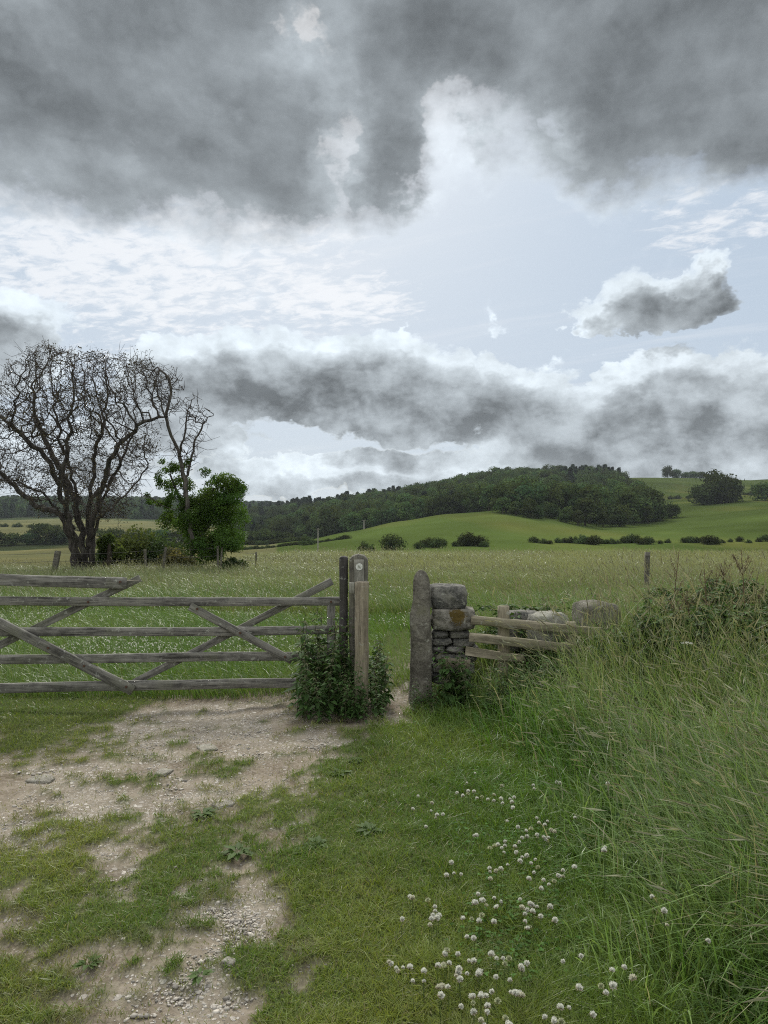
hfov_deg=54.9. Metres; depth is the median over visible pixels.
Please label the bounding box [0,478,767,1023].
ground
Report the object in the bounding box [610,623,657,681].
nettle plant
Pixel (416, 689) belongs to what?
nettle plant
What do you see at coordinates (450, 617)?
stone wall
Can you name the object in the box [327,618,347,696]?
nettle plant
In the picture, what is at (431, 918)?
clover flower
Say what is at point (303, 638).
nettle plant
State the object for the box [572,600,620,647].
fallen stone
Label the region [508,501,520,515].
ash tree
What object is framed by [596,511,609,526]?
ash tree
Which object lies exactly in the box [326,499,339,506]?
ash tree
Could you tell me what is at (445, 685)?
nettle plant
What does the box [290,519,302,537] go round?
oak tree
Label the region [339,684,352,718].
nettle plant
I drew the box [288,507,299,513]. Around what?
oak tree
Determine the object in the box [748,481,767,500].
oak tree
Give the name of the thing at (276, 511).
oak tree
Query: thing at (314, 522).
oak tree
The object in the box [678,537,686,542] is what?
thorn bush
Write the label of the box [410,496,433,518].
ash tree
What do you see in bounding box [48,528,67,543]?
oak tree
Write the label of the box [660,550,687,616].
dock plant
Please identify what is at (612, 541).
thorn bush
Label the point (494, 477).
oak tree
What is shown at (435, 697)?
nettle plant
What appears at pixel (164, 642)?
meadow blossom
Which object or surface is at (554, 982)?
turf grass
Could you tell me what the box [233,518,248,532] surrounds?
ash tree
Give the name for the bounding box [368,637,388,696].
nettle plant
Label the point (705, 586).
dock plant
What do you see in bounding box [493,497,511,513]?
ash tree
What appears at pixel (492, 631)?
bramble bush
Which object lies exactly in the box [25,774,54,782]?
track stone
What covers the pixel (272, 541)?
thorn bush
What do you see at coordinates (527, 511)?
ash tree
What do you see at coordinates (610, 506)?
oak tree
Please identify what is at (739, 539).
thorn bush
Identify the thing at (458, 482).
ash tree
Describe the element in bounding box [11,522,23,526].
thorn bush
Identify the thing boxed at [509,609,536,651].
fallen stone
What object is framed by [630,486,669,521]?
oak tree
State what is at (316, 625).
nettle plant
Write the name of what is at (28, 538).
oak tree
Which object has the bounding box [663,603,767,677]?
bramble bush
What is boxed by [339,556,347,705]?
gate post
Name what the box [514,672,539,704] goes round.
nettle plant
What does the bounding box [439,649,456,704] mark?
nettle plant
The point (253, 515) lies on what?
oak tree
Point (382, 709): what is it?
nettle plant
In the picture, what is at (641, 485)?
ash tree
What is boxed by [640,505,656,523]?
ash tree
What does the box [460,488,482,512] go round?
ash tree
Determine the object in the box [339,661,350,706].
nettle plant
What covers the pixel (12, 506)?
distant wood
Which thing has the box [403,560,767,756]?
tall pale grass
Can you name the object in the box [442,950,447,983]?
clover flower
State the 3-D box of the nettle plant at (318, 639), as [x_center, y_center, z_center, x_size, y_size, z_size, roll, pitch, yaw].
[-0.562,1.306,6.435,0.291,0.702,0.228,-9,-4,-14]
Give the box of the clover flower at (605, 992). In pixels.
[602,989,608,995]
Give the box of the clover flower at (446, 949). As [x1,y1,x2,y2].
[444,947,449,977]
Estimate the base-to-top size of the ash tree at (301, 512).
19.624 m
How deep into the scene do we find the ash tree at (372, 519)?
375.69 m
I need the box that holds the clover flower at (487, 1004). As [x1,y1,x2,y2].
[484,1002,490,1023]
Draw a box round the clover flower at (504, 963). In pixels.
[502,961,507,991]
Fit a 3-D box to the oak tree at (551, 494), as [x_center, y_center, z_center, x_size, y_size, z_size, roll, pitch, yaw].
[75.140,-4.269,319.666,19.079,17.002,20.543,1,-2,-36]
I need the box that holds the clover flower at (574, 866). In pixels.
[572,864,576,884]
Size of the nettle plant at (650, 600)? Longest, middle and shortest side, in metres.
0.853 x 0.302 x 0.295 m
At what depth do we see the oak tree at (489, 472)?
652.98 m
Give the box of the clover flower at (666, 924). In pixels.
[665,923,668,972]
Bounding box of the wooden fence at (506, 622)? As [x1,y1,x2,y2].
[465,606,602,676]
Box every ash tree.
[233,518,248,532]
[288,503,297,510]
[293,508,308,518]
[313,505,344,537]
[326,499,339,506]
[343,511,365,531]
[346,502,367,513]
[353,493,367,506]
[358,508,372,528]
[367,508,382,526]
[371,490,381,497]
[391,502,403,520]
[395,493,412,519]
[396,501,414,520]
[403,485,416,493]
[408,496,419,518]
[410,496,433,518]
[411,486,425,496]
[452,478,461,486]
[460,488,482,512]
[465,481,488,511]
[477,483,495,510]
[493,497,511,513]
[500,477,516,485]
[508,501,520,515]
[515,467,526,474]
[518,498,543,518]
[526,481,550,508]
[532,504,546,518]
[539,470,552,478]
[541,464,549,469]
[543,502,560,518]
[547,469,558,474]
[548,483,579,516]
[556,506,573,522]
[570,510,584,524]
[571,497,604,525]
[573,483,607,523]
[595,486,612,520]
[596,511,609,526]
[607,504,630,526]
[611,482,632,499]
[612,485,635,498]
[613,489,645,523]
[620,484,644,497]
[629,514,641,524]
[630,481,645,486]
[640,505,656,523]
[655,510,668,520]
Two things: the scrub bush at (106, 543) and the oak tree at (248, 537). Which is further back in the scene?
the oak tree at (248, 537)
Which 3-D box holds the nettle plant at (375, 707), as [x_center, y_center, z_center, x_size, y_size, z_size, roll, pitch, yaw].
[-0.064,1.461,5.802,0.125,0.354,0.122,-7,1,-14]
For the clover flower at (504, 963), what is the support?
on the ground at (746, 516)
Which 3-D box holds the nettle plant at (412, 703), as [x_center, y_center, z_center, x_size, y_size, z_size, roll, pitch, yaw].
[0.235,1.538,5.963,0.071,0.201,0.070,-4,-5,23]
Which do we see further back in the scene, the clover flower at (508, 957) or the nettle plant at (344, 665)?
the nettle plant at (344, 665)
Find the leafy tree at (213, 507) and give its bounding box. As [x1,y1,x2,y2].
[143,456,251,566]
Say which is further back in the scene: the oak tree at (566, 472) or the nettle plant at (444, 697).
the oak tree at (566, 472)
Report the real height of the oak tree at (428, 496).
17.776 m
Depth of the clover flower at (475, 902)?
2.80 m
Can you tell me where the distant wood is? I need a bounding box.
[0,495,284,519]
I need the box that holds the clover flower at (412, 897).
[409,895,415,917]
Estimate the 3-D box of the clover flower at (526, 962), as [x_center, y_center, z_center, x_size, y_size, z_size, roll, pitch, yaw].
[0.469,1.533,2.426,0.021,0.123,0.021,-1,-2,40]
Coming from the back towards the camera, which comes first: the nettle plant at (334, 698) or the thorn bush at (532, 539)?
the thorn bush at (532, 539)
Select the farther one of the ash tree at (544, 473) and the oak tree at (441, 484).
the ash tree at (544, 473)
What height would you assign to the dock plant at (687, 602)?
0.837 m
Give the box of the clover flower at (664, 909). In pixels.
[661,907,667,982]
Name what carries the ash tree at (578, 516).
on the ground at (746, 516)
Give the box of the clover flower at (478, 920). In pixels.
[476,918,481,943]
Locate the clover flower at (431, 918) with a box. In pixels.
[429,915,433,941]
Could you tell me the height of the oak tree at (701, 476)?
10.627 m
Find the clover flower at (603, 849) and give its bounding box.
[601,847,607,894]
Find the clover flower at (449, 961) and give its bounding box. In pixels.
[447,960,451,978]
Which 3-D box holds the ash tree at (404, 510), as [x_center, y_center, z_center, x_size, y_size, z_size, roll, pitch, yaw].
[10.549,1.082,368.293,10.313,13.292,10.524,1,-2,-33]
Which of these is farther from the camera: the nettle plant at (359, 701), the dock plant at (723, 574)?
the dock plant at (723, 574)
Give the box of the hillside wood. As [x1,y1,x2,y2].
[225,465,662,530]
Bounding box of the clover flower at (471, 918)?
[469,916,473,947]
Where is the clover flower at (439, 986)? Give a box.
[435,984,442,1016]
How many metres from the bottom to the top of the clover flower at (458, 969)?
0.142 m
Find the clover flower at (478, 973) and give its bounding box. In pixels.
[475,969,482,976]
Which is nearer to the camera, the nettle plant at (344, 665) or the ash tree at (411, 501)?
the nettle plant at (344, 665)
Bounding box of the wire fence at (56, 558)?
[15,546,256,573]
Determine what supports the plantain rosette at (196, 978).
on the ground at (746, 516)
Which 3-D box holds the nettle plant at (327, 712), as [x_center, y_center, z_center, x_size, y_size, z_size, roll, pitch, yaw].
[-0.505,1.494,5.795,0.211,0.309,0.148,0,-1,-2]
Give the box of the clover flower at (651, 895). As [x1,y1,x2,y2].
[650,894,654,969]
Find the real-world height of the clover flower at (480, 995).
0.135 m
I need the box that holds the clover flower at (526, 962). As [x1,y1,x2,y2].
[523,960,529,985]
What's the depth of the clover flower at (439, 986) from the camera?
2.29 m
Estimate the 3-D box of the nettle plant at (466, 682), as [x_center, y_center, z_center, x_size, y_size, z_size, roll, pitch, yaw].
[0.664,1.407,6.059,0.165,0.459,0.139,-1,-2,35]
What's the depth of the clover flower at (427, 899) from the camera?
2.84 m
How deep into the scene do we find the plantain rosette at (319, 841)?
3.52 m
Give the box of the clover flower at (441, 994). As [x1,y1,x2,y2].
[437,991,444,1023]
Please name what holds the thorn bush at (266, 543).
on the ground at (746, 516)
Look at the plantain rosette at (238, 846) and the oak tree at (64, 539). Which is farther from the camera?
the oak tree at (64, 539)
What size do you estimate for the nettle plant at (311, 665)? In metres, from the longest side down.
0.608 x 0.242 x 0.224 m
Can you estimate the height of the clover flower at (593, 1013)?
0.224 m
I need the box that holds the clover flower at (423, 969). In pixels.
[421,967,426,1002]
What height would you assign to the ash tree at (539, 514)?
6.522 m
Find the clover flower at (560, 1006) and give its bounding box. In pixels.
[557,1003,563,1015]
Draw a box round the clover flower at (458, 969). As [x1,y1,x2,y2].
[456,965,462,996]
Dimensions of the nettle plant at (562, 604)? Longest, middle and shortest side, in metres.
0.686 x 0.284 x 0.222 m
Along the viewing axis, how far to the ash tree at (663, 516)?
329.41 m
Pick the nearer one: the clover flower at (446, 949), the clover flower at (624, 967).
the clover flower at (624, 967)
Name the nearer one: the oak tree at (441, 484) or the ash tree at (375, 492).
the oak tree at (441, 484)
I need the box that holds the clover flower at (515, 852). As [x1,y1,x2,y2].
[514,850,518,870]
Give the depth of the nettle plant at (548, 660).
5.97 m
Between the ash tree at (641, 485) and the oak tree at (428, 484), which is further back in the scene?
the oak tree at (428, 484)
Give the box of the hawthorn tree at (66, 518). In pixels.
[0,336,176,572]
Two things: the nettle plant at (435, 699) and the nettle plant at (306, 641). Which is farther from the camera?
the nettle plant at (306, 641)
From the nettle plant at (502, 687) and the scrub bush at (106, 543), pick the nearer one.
the nettle plant at (502, 687)
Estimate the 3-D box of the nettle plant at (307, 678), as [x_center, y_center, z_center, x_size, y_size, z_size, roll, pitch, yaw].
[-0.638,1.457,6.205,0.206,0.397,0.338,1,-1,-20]
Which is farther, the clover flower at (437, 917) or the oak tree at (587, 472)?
the oak tree at (587, 472)
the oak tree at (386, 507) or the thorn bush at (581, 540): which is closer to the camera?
the thorn bush at (581, 540)
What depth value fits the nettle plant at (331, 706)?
5.85 m
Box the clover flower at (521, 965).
[518,963,523,970]
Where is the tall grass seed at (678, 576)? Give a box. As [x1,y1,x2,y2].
[484,543,767,666]
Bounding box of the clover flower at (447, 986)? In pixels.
[445,984,450,1017]
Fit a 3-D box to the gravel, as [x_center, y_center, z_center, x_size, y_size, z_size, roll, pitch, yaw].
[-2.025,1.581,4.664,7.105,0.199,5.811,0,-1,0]
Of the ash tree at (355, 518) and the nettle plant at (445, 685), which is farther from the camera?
the ash tree at (355, 518)
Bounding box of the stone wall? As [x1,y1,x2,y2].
[430,583,478,683]
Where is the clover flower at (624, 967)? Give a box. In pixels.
[622,964,626,1001]
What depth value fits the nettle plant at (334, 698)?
6.02 m
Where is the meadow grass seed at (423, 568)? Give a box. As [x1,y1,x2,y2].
[0,544,767,621]
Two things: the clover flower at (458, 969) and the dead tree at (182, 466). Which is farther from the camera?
the dead tree at (182, 466)
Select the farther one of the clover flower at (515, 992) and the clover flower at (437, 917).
the clover flower at (437, 917)
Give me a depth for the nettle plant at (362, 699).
5.85 m
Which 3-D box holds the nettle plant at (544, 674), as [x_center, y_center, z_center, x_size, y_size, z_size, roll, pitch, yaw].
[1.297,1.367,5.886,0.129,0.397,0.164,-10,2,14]
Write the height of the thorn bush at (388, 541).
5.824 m
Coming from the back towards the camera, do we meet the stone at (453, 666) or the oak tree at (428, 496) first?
the oak tree at (428, 496)
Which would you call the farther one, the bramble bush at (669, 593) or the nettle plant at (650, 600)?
the bramble bush at (669, 593)
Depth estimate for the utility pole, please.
149.84 m
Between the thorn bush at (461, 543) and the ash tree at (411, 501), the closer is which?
the thorn bush at (461, 543)
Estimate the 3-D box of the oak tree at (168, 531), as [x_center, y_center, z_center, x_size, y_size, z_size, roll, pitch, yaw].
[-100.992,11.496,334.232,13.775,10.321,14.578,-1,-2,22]
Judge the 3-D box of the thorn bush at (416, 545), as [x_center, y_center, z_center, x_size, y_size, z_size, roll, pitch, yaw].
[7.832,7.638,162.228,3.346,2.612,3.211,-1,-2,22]
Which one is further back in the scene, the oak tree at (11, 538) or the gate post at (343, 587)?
the oak tree at (11, 538)
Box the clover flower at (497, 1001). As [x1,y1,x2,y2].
[494,997,500,1019]
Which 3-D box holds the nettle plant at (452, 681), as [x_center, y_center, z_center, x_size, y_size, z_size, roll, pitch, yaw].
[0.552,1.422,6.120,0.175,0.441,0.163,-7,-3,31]
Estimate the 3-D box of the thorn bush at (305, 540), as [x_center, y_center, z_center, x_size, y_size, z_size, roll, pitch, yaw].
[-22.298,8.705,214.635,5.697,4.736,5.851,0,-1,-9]
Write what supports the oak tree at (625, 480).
on the ground at (746, 516)
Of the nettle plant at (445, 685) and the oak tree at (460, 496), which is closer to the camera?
the nettle plant at (445, 685)
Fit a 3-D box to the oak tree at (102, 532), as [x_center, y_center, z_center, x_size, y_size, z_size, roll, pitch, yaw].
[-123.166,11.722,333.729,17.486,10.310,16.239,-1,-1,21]
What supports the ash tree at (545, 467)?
on the ground at (746, 516)
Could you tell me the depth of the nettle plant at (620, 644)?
5.91 m
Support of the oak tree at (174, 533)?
on the ground at (746, 516)
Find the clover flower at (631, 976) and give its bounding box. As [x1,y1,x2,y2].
[629,973,636,1023]
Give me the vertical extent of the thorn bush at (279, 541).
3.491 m
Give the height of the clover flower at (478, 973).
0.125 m
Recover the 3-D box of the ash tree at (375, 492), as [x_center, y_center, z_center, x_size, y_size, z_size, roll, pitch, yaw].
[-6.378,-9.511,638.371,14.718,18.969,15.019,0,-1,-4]
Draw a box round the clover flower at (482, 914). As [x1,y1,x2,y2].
[479,912,484,938]
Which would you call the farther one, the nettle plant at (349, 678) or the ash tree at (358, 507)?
the ash tree at (358, 507)
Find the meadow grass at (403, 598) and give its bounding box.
[0,546,767,698]
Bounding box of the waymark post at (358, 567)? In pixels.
[349,554,367,692]
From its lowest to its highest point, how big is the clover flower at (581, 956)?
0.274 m
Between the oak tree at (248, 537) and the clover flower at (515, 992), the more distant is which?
the oak tree at (248, 537)
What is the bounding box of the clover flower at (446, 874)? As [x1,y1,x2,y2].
[444,872,448,901]
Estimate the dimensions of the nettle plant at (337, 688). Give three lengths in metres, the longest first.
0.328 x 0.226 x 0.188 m
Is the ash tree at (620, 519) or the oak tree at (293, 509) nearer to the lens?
the ash tree at (620, 519)
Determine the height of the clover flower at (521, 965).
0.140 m
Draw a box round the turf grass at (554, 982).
[0,666,767,1023]
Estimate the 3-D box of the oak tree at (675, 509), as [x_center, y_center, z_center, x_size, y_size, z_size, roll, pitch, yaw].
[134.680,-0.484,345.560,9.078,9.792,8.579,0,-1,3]
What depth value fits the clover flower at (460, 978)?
2.32 m
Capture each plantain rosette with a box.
[72,954,104,970]
[187,967,214,985]
[189,807,216,818]
[221,842,252,860]
[303,835,328,850]
[325,767,351,775]
[354,821,381,837]
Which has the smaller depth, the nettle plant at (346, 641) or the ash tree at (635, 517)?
the nettle plant at (346, 641)
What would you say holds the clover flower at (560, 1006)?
on the ground at (746, 516)
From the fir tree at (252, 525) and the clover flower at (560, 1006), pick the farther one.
the fir tree at (252, 525)
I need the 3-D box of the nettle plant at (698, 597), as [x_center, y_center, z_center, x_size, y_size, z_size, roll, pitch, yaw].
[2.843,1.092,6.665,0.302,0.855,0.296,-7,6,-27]
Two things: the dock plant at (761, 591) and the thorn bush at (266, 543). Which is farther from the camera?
the thorn bush at (266, 543)
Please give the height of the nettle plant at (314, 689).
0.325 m
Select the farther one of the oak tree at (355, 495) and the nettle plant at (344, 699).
the oak tree at (355, 495)
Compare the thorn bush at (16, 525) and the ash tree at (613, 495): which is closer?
the ash tree at (613, 495)
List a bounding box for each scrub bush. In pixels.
[94,523,189,567]
[96,532,128,570]
[150,545,202,567]
[219,556,248,571]
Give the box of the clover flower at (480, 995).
[477,993,483,1023]
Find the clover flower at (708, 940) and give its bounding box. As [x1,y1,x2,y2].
[705,938,710,1020]
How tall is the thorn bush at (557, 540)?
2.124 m
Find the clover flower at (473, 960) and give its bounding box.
[471,958,476,981]
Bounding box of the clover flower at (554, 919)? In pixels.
[551,916,557,932]
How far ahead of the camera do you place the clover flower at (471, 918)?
2.67 m
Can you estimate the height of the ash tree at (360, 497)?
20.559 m
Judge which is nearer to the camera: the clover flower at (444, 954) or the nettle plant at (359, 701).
the clover flower at (444, 954)
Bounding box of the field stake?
[644,552,649,589]
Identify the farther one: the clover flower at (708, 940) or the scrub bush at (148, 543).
the scrub bush at (148, 543)
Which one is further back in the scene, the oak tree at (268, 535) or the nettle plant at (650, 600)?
the oak tree at (268, 535)
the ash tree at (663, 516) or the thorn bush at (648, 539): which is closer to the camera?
the thorn bush at (648, 539)
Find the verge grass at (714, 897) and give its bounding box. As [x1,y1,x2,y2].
[422,584,767,1023]
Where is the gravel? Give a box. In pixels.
[0,688,436,1023]
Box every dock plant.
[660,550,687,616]
[681,591,694,617]
[696,562,713,613]
[716,559,732,602]
[729,551,753,617]
[751,585,765,604]
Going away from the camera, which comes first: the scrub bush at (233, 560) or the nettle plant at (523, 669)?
the nettle plant at (523, 669)
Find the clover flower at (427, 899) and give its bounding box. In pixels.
[425,897,430,919]
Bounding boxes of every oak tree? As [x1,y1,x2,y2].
[0,532,23,545]
[18,532,41,544]
[24,523,63,544]
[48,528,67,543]
[95,527,124,544]
[121,530,145,540]
[148,528,172,540]
[167,529,188,544]
[234,531,254,540]
[247,530,264,541]
[250,513,260,520]
[254,528,279,544]
[264,506,285,517]
[264,518,294,533]
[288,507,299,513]
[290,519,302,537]
[293,524,311,540]
[300,518,315,539]
[310,515,335,538]
[335,511,363,533]
[341,493,360,500]
[376,505,399,524]
[380,502,405,521]
[422,481,437,488]
[422,493,441,503]
[422,498,441,516]
[432,489,463,514]
[435,481,457,490]
[448,491,469,513]
[474,474,487,480]
[481,470,496,477]
[487,474,510,484]
[488,483,521,512]
[495,477,536,511]
[509,479,551,515]
[543,483,576,509]
[562,470,577,479]
[578,470,590,474]
[585,466,599,472]
[586,498,609,522]
[600,501,626,518]
[606,471,622,475]
[610,472,629,479]
[621,478,646,487]
[628,495,661,522]
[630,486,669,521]
[661,465,672,477]
[663,501,680,517]
[670,469,681,477]
[679,472,690,477]
[685,481,727,504]
[689,471,699,477]
[694,469,745,502]
[697,475,741,503]
[698,472,707,478]
[723,479,744,501]
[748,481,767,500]
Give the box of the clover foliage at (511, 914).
[407,713,767,1023]
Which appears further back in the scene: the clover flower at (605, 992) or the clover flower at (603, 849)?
the clover flower at (603, 849)
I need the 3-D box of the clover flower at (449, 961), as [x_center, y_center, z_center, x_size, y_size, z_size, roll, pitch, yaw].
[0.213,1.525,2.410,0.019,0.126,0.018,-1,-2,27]
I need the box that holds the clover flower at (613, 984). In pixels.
[609,981,616,1023]
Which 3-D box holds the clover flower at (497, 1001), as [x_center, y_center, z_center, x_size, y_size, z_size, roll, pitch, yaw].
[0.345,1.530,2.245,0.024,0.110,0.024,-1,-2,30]
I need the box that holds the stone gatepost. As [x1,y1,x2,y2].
[408,570,432,705]
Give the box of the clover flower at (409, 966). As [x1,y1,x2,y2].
[406,964,412,989]
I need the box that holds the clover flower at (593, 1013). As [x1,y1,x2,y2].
[590,1010,596,1018]
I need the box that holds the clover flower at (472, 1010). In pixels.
[470,1008,476,1015]
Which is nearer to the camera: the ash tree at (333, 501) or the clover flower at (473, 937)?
the clover flower at (473, 937)
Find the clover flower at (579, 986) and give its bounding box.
[575,983,582,990]
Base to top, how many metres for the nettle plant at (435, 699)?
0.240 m
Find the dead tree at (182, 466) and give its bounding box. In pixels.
[121,361,217,555]
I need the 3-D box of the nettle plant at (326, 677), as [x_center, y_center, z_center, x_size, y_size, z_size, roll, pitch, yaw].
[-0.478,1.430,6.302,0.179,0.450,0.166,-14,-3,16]
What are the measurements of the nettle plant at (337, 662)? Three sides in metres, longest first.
0.769 x 0.272 x 0.266 m
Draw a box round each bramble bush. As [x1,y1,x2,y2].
[475,603,588,666]
[588,609,761,676]
[638,577,767,639]
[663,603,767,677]
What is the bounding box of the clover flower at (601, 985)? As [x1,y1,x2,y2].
[598,983,603,988]
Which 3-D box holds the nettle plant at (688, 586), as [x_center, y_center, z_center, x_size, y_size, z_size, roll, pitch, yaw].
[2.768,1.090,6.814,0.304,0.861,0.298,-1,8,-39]
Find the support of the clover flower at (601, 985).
on the ground at (746, 516)
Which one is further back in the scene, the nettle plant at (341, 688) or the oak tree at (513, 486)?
the oak tree at (513, 486)
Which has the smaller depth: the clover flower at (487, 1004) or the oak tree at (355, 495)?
the clover flower at (487, 1004)
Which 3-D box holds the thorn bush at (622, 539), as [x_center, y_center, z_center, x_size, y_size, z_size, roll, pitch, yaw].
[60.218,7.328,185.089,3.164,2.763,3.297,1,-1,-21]
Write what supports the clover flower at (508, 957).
on the ground at (746, 516)
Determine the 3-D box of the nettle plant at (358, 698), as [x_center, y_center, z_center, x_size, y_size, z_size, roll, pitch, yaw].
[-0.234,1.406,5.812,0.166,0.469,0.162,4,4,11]
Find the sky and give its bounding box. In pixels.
[0,0,767,501]
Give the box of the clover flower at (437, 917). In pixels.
[434,915,439,936]
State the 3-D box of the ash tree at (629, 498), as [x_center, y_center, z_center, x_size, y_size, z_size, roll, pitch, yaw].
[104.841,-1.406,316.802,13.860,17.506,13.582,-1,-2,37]
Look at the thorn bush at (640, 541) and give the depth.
178.11 m
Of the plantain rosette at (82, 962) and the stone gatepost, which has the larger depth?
the stone gatepost
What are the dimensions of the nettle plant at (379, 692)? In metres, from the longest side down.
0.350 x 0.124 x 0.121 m
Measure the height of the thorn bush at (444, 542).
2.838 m
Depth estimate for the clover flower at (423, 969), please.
2.35 m
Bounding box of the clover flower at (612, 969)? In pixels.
[609,967,614,1023]
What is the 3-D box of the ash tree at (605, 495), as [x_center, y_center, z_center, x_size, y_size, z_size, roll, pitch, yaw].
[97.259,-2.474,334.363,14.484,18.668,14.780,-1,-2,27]
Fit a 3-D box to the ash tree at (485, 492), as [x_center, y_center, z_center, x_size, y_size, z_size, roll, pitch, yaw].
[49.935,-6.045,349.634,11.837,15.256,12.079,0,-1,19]
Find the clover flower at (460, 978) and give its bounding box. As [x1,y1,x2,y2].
[457,975,463,1002]
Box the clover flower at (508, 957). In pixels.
[506,955,511,985]
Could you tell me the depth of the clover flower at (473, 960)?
2.46 m
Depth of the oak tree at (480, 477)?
631.99 m
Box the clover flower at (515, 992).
[512,989,518,1014]
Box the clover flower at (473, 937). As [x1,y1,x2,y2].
[471,935,476,957]
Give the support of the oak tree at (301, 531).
on the ground at (746, 516)
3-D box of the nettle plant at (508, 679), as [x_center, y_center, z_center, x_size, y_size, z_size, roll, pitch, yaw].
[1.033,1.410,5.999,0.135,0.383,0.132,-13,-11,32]
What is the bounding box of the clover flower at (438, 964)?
[434,962,440,982]
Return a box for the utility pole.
[316,528,319,551]
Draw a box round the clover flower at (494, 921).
[491,918,496,938]
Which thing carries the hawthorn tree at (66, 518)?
on the ground at (746, 516)
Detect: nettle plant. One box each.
[282,614,317,697]
[287,650,311,711]
[293,657,315,720]
[294,635,310,672]
[295,616,319,696]
[295,674,307,715]
[297,632,320,694]
[298,659,316,708]
[302,679,315,720]
[302,682,313,716]
[307,606,323,667]
[307,683,332,722]
[308,644,327,703]
[309,673,325,717]
[310,621,336,690]
[311,637,331,695]
[311,673,320,710]
[313,681,328,716]
[314,684,331,719]
[315,610,332,685]
[315,617,345,707]
[318,617,348,686]
[318,654,341,704]
[319,646,339,719]
[326,680,343,713]
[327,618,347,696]
[329,682,339,714]
[332,618,353,692]
[333,648,349,690]
[335,644,353,705]
[336,672,352,712]
[337,670,349,712]
[338,690,346,718]
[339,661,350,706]
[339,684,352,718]
[341,674,351,713]
[344,680,354,717]
[346,661,362,713]
[346,663,354,691]
[348,688,360,719]
[350,696,358,718]
[353,673,367,714]
[355,689,364,715]
[359,697,369,723]
[365,666,379,712]
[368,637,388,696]
[368,650,384,698]
[369,634,387,683]
[369,667,383,709]
[370,663,382,704]
[371,674,383,717]
[374,668,386,707]
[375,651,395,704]
[376,651,394,707]
[376,693,387,718]
[409,692,415,713]
[412,678,420,706]
[420,680,434,708]
[424,694,430,711]
[430,681,440,710]
[430,686,439,713]
[432,647,451,695]
[432,657,463,707]
[438,660,451,701]
[438,673,448,709]
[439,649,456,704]
[440,659,460,708]
[443,678,454,706]
[451,646,467,701]
[451,673,467,706]
[454,658,475,711]
[455,654,471,698]
[461,667,477,703]
[479,669,496,714]
[486,679,505,708]
[495,660,513,709]
[503,662,517,700]
[508,654,522,693]
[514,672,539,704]
[518,661,530,706]
[526,651,540,694]
[538,659,552,702]
[540,655,552,698]
[552,645,571,698]
[558,595,569,614]
[595,621,616,688]
[606,629,644,679]
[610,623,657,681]
[638,588,657,675]
[676,582,692,623]
[682,589,704,668]
[689,584,705,619]
[700,586,714,606]
[728,593,763,681]
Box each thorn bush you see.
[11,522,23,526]
[261,540,271,544]
[268,539,278,543]
[276,537,285,542]
[298,534,316,545]
[355,541,374,551]
[378,532,407,550]
[412,541,426,548]
[420,539,429,546]
[427,537,446,547]
[440,538,447,545]
[451,541,458,546]
[456,531,479,545]
[457,536,469,545]
[470,534,489,546]
[479,541,489,546]
[527,536,536,542]
[538,538,546,543]
[554,537,562,542]
[565,536,573,542]
[573,534,587,543]
[584,535,603,544]
[607,538,617,543]
[619,536,629,543]
[621,533,636,542]
[630,534,641,542]
[635,538,645,544]
[643,535,653,543]
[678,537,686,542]
[685,536,697,542]
[699,535,720,544]
[734,536,744,541]
[759,534,767,541]
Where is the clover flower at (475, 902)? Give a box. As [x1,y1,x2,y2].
[473,900,478,921]
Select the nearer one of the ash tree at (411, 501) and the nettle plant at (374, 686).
the nettle plant at (374, 686)
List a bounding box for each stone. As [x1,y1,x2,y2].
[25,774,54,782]
[154,768,173,776]
[196,743,217,750]
[212,800,234,808]
[221,956,235,966]
[441,657,469,669]
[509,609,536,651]
[526,610,568,642]
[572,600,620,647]
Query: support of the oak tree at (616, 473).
on the ground at (746, 516)
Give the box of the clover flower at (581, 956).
[578,953,583,1023]
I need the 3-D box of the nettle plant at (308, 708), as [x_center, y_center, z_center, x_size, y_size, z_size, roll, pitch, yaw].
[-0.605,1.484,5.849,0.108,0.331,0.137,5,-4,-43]
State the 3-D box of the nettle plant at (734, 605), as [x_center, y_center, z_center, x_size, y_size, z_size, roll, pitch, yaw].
[2.900,1.063,5.815,0.294,0.851,0.301,-8,1,-8]
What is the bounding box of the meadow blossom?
[0,607,406,663]
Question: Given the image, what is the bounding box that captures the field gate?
[0,574,338,694]
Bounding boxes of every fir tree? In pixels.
[249,520,255,531]
[303,515,309,525]
[567,467,574,477]
[569,473,573,481]
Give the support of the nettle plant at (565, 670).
on the ground at (746, 516)
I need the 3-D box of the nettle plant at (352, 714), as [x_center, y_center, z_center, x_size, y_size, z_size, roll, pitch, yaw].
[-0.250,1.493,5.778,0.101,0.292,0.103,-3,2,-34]
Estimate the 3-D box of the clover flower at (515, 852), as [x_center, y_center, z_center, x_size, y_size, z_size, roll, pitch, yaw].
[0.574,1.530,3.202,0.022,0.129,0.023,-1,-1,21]
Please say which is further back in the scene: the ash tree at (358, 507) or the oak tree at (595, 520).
the ash tree at (358, 507)
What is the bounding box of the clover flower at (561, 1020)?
[557,1017,564,1023]
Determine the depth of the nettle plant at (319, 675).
6.29 m
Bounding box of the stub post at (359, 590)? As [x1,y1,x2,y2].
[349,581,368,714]
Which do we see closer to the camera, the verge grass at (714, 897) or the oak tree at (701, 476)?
the verge grass at (714, 897)
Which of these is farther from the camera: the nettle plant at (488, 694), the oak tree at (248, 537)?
the oak tree at (248, 537)

